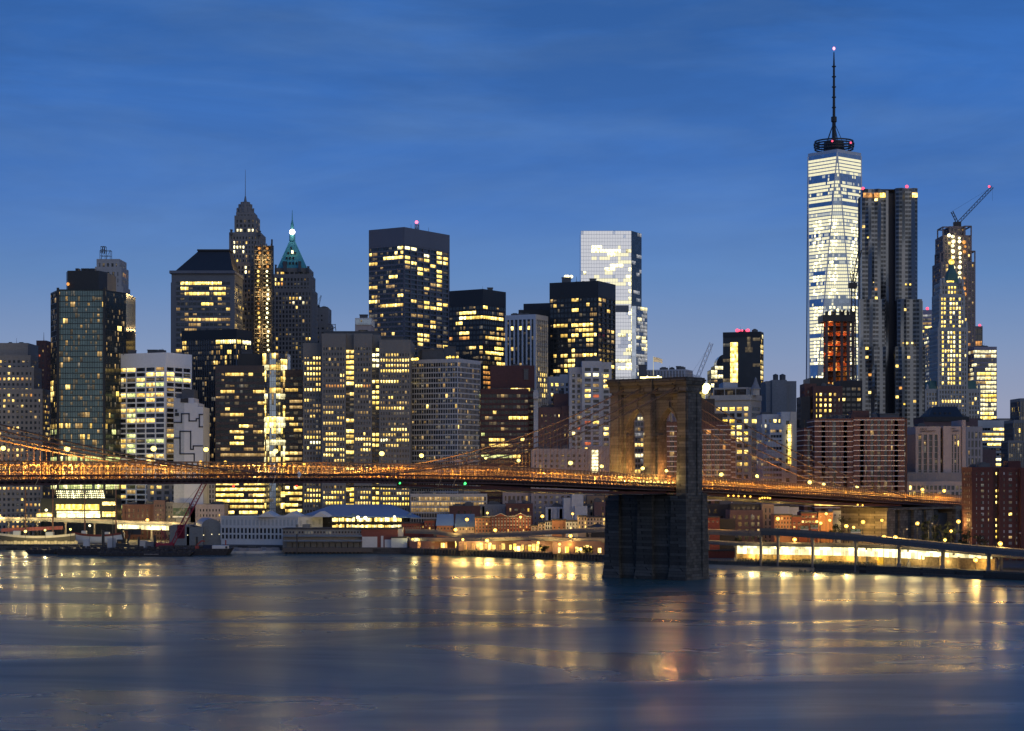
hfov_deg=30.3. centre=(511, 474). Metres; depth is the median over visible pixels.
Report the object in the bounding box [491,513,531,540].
brick house
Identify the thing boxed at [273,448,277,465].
bridge lamp
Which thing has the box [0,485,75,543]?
tall ship
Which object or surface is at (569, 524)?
row house
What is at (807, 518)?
brick house
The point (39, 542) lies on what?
pier
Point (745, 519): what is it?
brick block
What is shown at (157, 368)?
lit windows
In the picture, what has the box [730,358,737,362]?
window
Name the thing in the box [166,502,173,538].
stone house
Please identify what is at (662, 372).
office building
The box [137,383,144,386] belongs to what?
window
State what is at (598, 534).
storage shed
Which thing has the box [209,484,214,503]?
office building
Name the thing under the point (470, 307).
lit windows
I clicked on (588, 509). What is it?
town building
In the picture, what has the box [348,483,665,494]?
bridge deck
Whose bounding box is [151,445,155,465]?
bridge lamp
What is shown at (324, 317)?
stone tower
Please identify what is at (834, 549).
elevated highway
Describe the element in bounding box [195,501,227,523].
stone house
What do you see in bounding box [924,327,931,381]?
office tower
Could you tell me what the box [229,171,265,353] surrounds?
skyscraper
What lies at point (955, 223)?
tower crane
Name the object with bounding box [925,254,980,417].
skyscraper
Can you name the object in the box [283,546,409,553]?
pier deck
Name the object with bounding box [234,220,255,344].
lit windows
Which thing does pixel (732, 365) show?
window
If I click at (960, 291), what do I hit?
lit windows
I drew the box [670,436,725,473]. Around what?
lit windows
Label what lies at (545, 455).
lit windows
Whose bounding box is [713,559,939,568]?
esplanade railing
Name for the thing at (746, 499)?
work platform
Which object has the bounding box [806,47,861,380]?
skyscraper
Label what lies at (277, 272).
lit windows
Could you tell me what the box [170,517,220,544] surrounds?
barrel shed
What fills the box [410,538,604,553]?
shop arcade
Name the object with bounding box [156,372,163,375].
window
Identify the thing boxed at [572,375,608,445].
lit windows
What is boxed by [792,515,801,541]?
brick house
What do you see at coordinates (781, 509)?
blank building
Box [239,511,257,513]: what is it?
window
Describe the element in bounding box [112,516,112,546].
spud pole
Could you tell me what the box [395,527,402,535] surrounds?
roof cabin
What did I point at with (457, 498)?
lit windows
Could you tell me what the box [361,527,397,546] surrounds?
pier shed
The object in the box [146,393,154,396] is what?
window
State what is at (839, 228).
lit windows
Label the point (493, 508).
town building
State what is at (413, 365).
lit windows
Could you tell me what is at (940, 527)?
tree
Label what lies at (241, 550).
motor boat
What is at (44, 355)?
brick tower
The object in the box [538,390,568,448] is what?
apartment block
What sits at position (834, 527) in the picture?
tree
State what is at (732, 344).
window
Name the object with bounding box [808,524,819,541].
road sign
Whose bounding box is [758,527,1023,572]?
elevated highway
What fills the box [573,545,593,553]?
tree
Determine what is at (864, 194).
crown window
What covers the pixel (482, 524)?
brick house
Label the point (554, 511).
town building
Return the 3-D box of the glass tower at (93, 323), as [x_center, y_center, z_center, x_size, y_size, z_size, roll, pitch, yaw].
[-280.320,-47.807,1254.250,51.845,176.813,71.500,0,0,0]
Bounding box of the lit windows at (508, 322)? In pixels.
[508,322,544,401]
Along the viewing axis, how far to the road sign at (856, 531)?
924.88 m
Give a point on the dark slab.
(543, 309)
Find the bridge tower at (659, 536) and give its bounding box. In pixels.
[602,374,709,580]
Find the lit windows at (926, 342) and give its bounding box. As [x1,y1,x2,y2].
[924,334,928,381]
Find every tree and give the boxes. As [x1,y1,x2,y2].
[17,520,36,534]
[32,519,49,535]
[539,544,549,552]
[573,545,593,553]
[829,524,841,542]
[838,517,849,540]
[917,520,936,540]
[926,514,947,541]
[929,521,955,541]
[958,530,975,544]
[973,534,988,545]
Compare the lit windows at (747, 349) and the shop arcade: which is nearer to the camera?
the shop arcade
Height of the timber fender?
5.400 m
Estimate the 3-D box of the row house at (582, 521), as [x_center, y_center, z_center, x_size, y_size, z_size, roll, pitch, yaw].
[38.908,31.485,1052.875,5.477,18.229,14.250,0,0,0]
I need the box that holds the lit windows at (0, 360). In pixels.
[0,360,46,527]
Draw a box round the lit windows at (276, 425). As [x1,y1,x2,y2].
[263,353,286,512]
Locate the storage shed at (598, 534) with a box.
[586,524,604,537]
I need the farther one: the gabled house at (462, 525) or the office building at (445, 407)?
the office building at (445, 407)
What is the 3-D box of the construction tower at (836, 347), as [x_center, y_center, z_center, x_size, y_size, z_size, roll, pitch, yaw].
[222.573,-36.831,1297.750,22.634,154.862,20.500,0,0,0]
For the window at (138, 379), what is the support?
in the office tower at (153, 382)
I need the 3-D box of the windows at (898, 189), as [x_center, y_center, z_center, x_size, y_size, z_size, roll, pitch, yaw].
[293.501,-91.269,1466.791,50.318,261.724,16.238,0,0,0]
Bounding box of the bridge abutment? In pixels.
[840,503,961,554]
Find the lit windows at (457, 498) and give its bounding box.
[414,497,462,511]
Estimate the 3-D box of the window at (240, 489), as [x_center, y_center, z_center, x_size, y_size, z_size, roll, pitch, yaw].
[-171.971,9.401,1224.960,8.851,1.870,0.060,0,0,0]
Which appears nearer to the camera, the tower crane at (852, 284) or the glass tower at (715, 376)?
the tower crane at (852, 284)
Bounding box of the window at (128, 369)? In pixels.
[127,368,134,371]
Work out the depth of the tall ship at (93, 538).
1137.50 m
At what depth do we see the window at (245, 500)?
1224.83 m
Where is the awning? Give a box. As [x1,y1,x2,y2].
[1,526,62,535]
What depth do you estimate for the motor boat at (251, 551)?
1049.80 m
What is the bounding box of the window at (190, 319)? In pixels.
[189,318,200,320]
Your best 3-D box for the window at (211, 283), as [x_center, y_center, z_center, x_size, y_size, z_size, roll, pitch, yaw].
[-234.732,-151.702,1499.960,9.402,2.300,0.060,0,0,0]
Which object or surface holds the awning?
on the ground at (1013, 565)
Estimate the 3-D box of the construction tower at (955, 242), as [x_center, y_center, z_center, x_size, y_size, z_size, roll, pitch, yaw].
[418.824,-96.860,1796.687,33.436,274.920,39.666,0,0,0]
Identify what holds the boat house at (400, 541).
on the ground at (1013, 565)
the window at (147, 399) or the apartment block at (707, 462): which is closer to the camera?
the apartment block at (707, 462)
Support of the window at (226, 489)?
in the office building at (258, 407)
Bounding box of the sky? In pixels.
[0,0,1023,418]
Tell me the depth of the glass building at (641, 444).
1189.84 m
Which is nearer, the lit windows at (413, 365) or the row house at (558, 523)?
the row house at (558, 523)
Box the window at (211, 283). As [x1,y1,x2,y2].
[210,282,221,284]
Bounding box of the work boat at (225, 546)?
[195,540,228,548]
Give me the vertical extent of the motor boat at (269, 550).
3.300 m
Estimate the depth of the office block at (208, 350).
1359.09 m
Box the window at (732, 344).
[730,342,737,346]
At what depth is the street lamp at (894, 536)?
838.19 m
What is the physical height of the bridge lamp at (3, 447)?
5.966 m
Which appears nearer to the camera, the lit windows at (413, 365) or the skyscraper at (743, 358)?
the lit windows at (413, 365)
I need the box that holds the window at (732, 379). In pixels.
[730,378,737,381]
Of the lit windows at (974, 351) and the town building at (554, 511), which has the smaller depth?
the town building at (554, 511)
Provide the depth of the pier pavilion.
1088.59 m
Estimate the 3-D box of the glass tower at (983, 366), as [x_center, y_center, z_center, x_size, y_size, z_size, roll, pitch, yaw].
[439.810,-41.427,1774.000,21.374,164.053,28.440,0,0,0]
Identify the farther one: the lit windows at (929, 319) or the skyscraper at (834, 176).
the skyscraper at (834, 176)
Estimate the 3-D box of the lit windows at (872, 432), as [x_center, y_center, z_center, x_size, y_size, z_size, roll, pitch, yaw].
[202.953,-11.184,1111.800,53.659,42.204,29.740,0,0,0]
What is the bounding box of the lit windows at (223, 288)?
[176,285,239,330]
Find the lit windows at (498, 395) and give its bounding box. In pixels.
[481,388,533,457]
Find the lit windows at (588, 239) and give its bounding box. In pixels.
[581,231,646,378]
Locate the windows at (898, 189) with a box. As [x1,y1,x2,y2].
[860,188,924,424]
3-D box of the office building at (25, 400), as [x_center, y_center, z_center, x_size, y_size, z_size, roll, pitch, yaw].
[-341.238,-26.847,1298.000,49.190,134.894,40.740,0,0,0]
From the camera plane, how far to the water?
478.33 m
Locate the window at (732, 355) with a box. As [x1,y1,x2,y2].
[730,353,737,357]
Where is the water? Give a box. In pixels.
[0,550,1023,730]
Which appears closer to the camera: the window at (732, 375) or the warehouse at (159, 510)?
the warehouse at (159, 510)
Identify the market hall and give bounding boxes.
[305,504,420,526]
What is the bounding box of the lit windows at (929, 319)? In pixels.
[923,315,930,339]
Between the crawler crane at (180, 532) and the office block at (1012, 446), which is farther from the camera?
the office block at (1012, 446)
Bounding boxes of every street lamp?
[893,535,897,563]
[956,519,960,542]
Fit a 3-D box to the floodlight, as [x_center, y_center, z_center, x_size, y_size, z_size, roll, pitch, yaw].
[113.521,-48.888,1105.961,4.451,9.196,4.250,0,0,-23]
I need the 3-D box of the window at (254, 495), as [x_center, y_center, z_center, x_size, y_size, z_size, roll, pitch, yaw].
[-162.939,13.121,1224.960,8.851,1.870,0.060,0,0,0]
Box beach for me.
[709,564,814,570]
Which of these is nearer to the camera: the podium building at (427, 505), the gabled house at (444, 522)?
the gabled house at (444, 522)
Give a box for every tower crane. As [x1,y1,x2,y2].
[693,342,712,377]
[848,249,861,380]
[951,186,993,225]
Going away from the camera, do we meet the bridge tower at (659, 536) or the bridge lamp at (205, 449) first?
the bridge lamp at (205, 449)
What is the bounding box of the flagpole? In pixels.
[640,356,661,377]
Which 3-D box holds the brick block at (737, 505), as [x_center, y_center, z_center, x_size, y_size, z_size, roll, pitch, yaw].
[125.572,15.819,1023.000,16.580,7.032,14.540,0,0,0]
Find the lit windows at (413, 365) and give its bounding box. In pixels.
[412,363,479,490]
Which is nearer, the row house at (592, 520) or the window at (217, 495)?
the row house at (592, 520)
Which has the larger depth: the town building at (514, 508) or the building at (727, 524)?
the town building at (514, 508)
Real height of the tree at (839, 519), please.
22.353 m
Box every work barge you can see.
[25,547,56,553]
[55,546,233,554]
[97,549,194,555]
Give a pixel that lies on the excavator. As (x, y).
(121, 542)
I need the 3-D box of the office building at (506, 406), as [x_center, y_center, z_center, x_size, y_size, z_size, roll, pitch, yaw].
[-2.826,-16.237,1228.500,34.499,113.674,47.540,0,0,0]
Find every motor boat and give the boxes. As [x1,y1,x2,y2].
[235,548,245,552]
[246,548,257,553]
[254,548,264,553]
[266,548,277,552]
[275,547,283,552]
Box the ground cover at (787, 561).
[738,558,876,565]
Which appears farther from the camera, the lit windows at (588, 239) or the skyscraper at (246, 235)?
the lit windows at (588, 239)
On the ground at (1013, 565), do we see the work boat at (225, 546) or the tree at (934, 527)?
the tree at (934, 527)
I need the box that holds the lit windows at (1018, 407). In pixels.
[1009,407,1023,457]
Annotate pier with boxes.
[0,541,77,544]
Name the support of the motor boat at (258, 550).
on the water
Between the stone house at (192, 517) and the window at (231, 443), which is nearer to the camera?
the stone house at (192, 517)
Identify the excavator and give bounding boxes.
[116,529,140,545]
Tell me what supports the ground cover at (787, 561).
on the ground at (1013, 565)
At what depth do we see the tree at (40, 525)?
1159.15 m
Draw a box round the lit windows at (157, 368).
[121,367,189,501]
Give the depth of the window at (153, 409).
1240.48 m
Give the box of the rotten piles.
[799,569,858,573]
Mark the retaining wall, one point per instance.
(954, 562)
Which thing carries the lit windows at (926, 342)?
in the office tower at (926, 338)
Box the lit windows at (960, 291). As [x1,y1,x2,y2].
[927,291,978,413]
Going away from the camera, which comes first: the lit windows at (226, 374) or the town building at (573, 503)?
the town building at (573, 503)
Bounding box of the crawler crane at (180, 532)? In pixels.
[156,484,206,547]
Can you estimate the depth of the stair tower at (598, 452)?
1168.00 m
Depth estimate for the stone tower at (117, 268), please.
1565.65 m
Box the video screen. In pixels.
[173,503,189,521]
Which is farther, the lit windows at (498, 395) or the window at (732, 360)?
the window at (732, 360)
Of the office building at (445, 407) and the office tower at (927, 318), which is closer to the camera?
the office building at (445, 407)
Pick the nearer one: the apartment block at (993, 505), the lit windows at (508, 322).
the apartment block at (993, 505)
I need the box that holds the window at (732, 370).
[730,368,737,372]
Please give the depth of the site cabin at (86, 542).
1042.00 m
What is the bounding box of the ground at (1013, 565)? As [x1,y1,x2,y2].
[0,535,1023,571]
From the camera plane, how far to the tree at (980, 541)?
869.52 m
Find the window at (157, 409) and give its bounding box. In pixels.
[156,408,163,411]
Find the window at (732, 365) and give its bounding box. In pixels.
[730,363,737,367]
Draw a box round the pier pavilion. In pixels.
[220,511,331,545]
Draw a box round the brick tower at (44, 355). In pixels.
[36,339,50,389]
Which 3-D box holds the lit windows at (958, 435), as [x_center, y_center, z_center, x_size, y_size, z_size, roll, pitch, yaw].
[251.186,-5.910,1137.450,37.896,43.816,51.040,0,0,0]
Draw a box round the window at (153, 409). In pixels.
[146,408,154,411]
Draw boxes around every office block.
[181,328,251,477]
[833,379,861,417]
[1001,398,1023,467]
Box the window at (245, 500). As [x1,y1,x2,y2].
[244,499,261,501]
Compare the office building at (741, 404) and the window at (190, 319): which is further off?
the window at (190, 319)
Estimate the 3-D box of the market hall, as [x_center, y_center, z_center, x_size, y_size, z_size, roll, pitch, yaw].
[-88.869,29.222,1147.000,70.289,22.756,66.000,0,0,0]
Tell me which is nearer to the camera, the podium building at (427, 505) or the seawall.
the seawall
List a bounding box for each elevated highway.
[0,516,195,540]
[405,527,604,536]
[409,535,604,549]
[708,528,759,549]
[708,540,1023,568]
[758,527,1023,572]
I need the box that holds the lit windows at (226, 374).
[216,373,301,512]
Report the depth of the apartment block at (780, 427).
1185.00 m
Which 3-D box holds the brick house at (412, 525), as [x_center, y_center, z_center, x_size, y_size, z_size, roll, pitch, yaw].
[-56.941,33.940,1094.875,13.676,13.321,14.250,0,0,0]
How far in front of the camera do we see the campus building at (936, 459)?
1129.20 m
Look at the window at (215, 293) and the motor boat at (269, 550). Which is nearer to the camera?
the motor boat at (269, 550)
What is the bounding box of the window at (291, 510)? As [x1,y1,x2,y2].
[290,509,301,511]
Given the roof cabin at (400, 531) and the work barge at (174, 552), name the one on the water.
the work barge at (174, 552)
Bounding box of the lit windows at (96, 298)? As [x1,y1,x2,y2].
[53,291,125,494]
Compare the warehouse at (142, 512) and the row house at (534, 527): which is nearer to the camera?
the row house at (534, 527)
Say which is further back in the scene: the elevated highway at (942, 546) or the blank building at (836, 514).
the blank building at (836, 514)
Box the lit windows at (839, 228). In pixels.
[808,156,860,377]
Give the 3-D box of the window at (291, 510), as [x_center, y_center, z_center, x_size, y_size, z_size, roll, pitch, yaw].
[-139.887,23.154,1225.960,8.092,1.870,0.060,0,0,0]
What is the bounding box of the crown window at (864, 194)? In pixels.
[863,193,871,196]
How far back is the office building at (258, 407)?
1224.76 m
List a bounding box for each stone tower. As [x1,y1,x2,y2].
[95,246,129,294]
[318,306,332,342]
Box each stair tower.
[355,314,374,330]
[588,446,608,494]
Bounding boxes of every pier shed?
[282,524,363,546]
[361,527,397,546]
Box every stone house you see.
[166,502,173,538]
[189,506,194,521]
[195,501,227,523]
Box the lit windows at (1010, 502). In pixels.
[964,472,1011,543]
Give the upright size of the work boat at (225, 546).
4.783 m
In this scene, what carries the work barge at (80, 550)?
on the water
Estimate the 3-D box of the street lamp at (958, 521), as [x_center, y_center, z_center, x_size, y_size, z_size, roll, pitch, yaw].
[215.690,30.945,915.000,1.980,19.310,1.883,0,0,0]
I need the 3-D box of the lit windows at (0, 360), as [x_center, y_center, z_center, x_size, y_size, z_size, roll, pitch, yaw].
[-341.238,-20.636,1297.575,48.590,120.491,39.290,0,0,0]
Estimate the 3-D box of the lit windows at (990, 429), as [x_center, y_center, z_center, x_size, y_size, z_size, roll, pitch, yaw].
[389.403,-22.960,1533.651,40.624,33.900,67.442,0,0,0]
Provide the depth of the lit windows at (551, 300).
1410.11 m
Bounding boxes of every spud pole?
[102,530,104,547]
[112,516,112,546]
[296,533,297,554]
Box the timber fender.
[411,546,601,561]
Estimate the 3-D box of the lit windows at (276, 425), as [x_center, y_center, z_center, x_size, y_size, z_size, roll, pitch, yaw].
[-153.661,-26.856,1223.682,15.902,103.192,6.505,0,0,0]
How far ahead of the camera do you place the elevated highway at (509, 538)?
1012.10 m
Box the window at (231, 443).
[230,442,243,444]
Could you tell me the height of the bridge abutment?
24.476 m
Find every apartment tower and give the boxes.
[568,355,611,448]
[761,374,795,413]
[797,378,842,427]
[858,185,924,426]
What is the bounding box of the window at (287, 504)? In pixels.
[286,503,297,505]
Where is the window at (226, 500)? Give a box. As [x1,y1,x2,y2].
[225,499,243,501]
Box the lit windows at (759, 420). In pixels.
[759,420,781,480]
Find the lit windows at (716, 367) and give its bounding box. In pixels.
[711,366,722,394]
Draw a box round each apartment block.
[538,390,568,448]
[548,372,567,404]
[666,399,735,503]
[757,412,796,505]
[797,428,812,511]
[807,411,906,511]
[962,460,1023,560]
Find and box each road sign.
[798,526,810,541]
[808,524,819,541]
[848,529,862,542]
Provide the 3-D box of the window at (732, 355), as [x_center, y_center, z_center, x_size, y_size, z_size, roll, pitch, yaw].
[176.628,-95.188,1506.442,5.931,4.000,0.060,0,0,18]
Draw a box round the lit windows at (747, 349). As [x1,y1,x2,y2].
[723,335,761,381]
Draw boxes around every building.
[0,338,50,534]
[147,484,173,501]
[174,389,208,521]
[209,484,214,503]
[215,350,302,515]
[303,324,414,521]
[410,490,486,536]
[412,346,480,492]
[449,502,479,531]
[479,499,505,516]
[480,364,534,503]
[503,490,530,503]
[506,498,532,523]
[545,503,562,519]
[562,494,586,519]
[583,504,590,515]
[586,493,604,515]
[593,498,604,515]
[634,412,643,491]
[638,365,692,421]
[708,500,730,517]
[708,516,719,549]
[710,377,761,503]
[720,518,735,549]
[774,505,789,513]
[789,505,798,514]
[828,509,840,542]
[907,420,965,503]
[913,407,982,466]
[978,418,1009,466]
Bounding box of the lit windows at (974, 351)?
[969,350,995,414]
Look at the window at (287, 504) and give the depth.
1226.02 m
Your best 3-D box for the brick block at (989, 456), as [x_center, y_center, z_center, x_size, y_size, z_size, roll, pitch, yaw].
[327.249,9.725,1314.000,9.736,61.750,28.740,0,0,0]
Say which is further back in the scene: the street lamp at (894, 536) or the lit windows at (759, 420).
the lit windows at (759, 420)
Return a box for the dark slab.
[518,303,549,376]
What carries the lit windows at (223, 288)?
in the office tower at (206, 289)
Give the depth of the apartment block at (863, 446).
1097.00 m
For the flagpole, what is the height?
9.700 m
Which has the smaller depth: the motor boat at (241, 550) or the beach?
the beach
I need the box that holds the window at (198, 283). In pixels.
[197,282,208,284]
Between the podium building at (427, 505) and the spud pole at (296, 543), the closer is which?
the spud pole at (296, 543)
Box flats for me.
[531,442,587,523]
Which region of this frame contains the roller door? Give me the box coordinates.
[287,542,361,546]
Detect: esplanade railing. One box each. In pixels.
[418,547,600,554]
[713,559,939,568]
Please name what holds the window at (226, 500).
in the office building at (258, 407)
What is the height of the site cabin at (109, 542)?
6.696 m
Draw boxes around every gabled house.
[436,514,454,536]
[455,514,474,532]
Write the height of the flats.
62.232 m
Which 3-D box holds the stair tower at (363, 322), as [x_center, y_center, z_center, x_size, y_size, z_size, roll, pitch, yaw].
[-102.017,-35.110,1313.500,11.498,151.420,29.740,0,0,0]
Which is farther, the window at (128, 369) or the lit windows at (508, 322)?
the lit windows at (508, 322)
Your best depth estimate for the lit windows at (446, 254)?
1505.09 m
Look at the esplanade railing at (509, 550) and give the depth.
1001.18 m
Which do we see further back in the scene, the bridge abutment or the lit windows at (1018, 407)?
the lit windows at (1018, 407)
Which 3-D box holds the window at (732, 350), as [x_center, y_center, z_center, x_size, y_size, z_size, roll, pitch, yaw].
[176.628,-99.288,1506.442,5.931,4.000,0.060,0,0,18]
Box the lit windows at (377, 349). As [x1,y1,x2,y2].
[305,347,408,504]
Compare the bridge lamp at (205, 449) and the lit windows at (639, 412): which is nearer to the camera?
the bridge lamp at (205, 449)
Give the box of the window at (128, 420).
[127,419,134,422]
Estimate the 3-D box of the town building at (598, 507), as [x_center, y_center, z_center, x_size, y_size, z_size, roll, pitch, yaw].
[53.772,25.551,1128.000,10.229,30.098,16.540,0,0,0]
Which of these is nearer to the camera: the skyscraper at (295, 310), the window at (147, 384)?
the window at (147, 384)
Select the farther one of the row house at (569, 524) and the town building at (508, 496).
the town building at (508, 496)
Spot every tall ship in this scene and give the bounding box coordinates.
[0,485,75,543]
[69,477,133,542]
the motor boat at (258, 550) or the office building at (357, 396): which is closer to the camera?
the motor boat at (258, 550)
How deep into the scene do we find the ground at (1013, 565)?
887.57 m
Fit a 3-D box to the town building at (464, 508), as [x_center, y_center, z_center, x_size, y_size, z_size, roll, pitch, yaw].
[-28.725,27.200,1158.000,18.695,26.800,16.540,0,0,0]
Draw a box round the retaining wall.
[737,551,996,569]
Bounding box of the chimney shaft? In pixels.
[533,390,538,448]
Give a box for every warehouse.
[122,499,153,538]
[154,500,169,538]
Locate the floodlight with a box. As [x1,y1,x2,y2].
[702,383,709,398]
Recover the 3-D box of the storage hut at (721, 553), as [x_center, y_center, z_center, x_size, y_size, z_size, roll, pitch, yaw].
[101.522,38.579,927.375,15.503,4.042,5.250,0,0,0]
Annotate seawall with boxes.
[0,544,1023,579]
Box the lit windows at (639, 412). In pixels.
[635,412,642,472]
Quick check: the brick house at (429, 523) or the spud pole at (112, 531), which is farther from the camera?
the brick house at (429, 523)
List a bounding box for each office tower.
[121,349,191,503]
[169,249,243,353]
[505,313,547,407]
[923,310,931,346]
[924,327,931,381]
[976,326,982,345]
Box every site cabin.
[83,539,89,545]
[107,538,115,547]
[145,542,153,547]
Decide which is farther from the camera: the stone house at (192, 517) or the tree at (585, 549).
the stone house at (192, 517)
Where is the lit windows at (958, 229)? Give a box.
[937,229,972,345]
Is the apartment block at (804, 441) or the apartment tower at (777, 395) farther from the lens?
the apartment tower at (777, 395)
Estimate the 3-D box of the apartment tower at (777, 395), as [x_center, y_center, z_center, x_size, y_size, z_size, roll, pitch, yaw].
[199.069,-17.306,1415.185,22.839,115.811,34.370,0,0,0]
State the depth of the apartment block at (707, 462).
1090.00 m
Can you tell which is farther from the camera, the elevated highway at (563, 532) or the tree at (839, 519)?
the elevated highway at (563, 532)
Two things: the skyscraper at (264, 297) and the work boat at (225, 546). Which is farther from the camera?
the skyscraper at (264, 297)
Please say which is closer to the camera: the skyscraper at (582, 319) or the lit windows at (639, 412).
the lit windows at (639, 412)
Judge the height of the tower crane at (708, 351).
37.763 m
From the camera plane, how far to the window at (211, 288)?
1499.96 m
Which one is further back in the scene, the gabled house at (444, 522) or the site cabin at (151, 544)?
the gabled house at (444, 522)
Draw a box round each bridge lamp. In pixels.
[1,445,5,464]
[64,445,69,460]
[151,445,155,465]
[204,446,207,465]
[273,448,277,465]
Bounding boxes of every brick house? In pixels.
[401,522,423,545]
[424,519,435,536]
[475,517,490,532]
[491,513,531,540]
[771,514,792,541]
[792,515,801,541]
[797,512,817,541]
[814,511,832,542]
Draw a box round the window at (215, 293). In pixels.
[214,292,225,294]
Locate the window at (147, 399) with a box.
[146,398,154,401]
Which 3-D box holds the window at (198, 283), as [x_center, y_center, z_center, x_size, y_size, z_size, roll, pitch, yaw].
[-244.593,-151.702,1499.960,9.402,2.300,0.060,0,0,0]
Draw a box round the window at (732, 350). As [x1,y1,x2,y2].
[730,347,737,352]
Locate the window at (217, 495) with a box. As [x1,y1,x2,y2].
[216,494,233,496]
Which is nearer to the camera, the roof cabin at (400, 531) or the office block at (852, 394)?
the roof cabin at (400, 531)
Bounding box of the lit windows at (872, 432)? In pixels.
[828,420,904,490]
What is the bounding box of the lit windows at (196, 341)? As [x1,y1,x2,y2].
[185,341,250,456]
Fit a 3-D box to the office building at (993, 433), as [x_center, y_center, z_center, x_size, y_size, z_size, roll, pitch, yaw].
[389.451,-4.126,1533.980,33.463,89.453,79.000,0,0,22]
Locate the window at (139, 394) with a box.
[137,393,144,396]
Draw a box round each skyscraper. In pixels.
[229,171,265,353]
[254,239,273,353]
[274,212,317,369]
[369,224,449,357]
[449,286,505,388]
[550,277,615,378]
[579,231,646,378]
[723,329,763,395]
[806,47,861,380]
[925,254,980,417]
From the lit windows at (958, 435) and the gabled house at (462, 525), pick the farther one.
the lit windows at (958, 435)
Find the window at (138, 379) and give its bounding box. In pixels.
[137,378,144,381]
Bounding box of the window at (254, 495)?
[253,494,263,496]
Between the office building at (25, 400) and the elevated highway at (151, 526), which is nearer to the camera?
the elevated highway at (151, 526)
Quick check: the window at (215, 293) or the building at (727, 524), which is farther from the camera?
the window at (215, 293)
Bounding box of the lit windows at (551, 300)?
[550,299,613,376]
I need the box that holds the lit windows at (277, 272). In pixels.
[276,272,309,369]
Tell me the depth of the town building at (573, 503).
1128.00 m
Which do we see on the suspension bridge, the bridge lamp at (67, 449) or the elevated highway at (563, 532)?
the bridge lamp at (67, 449)
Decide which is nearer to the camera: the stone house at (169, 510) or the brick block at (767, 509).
the brick block at (767, 509)
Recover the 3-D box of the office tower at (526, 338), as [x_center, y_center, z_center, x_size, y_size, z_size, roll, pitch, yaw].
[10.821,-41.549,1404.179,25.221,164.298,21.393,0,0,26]
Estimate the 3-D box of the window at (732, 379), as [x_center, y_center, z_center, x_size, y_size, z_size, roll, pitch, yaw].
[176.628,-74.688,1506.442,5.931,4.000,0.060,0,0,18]
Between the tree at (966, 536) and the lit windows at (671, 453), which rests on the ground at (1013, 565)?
the tree at (966, 536)
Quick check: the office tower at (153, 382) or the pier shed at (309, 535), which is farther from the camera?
the office tower at (153, 382)
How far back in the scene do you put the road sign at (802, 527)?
934.90 m
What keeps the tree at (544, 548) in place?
on the ground at (1013, 565)
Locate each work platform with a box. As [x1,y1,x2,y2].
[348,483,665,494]
[667,493,901,506]
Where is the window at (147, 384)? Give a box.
[146,383,154,386]
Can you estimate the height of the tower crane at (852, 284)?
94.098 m
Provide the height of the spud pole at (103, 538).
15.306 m
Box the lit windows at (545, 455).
[535,455,584,513]
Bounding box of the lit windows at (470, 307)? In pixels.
[449,306,504,388]
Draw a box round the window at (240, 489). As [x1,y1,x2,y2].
[239,488,252,490]
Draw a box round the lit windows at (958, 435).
[924,435,961,494]
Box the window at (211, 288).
[210,287,221,289]
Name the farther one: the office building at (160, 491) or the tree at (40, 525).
the office building at (160, 491)
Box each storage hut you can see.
[708,550,734,557]
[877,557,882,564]
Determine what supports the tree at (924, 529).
on the ground at (1013, 565)
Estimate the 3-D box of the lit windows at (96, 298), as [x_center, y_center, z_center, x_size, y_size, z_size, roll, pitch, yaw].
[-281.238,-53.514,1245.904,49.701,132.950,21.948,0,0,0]
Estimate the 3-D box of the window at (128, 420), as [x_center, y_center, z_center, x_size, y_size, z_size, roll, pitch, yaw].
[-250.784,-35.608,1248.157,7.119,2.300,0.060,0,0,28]
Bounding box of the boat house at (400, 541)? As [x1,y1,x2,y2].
[391,536,408,546]
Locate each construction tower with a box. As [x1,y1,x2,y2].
[818,307,854,383]
[932,226,975,380]
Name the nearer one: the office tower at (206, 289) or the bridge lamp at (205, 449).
the bridge lamp at (205, 449)
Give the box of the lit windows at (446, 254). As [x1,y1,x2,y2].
[369,248,447,349]
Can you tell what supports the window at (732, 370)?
in the skyscraper at (743, 358)
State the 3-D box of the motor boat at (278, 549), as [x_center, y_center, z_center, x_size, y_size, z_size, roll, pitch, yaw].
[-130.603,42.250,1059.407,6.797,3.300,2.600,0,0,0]
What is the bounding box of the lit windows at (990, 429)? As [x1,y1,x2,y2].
[983,429,1003,454]
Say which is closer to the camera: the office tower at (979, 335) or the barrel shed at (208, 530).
the barrel shed at (208, 530)
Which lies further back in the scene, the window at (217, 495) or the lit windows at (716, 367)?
the lit windows at (716, 367)
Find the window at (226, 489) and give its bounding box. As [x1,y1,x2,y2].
[225,488,238,490]
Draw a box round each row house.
[531,524,537,540]
[538,522,544,540]
[545,520,551,535]
[552,519,566,536]
[566,520,577,536]
[577,515,586,536]
[586,516,604,526]
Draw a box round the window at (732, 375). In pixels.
[730,373,737,377]
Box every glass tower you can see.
[37,268,135,535]
[707,355,722,398]
[969,344,996,419]
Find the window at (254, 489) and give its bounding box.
[253,488,263,490]
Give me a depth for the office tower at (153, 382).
1243.38 m
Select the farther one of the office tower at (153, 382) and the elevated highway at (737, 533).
the office tower at (153, 382)
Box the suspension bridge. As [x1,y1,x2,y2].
[0,388,961,506]
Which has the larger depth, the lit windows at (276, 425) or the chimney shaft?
the lit windows at (276, 425)
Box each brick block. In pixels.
[726,509,762,550]
[728,501,760,509]
[757,503,773,541]
[983,447,995,466]
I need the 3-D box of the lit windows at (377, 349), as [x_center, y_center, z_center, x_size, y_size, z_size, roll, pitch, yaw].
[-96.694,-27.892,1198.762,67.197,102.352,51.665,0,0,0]
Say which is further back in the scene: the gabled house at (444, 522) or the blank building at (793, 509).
the gabled house at (444, 522)

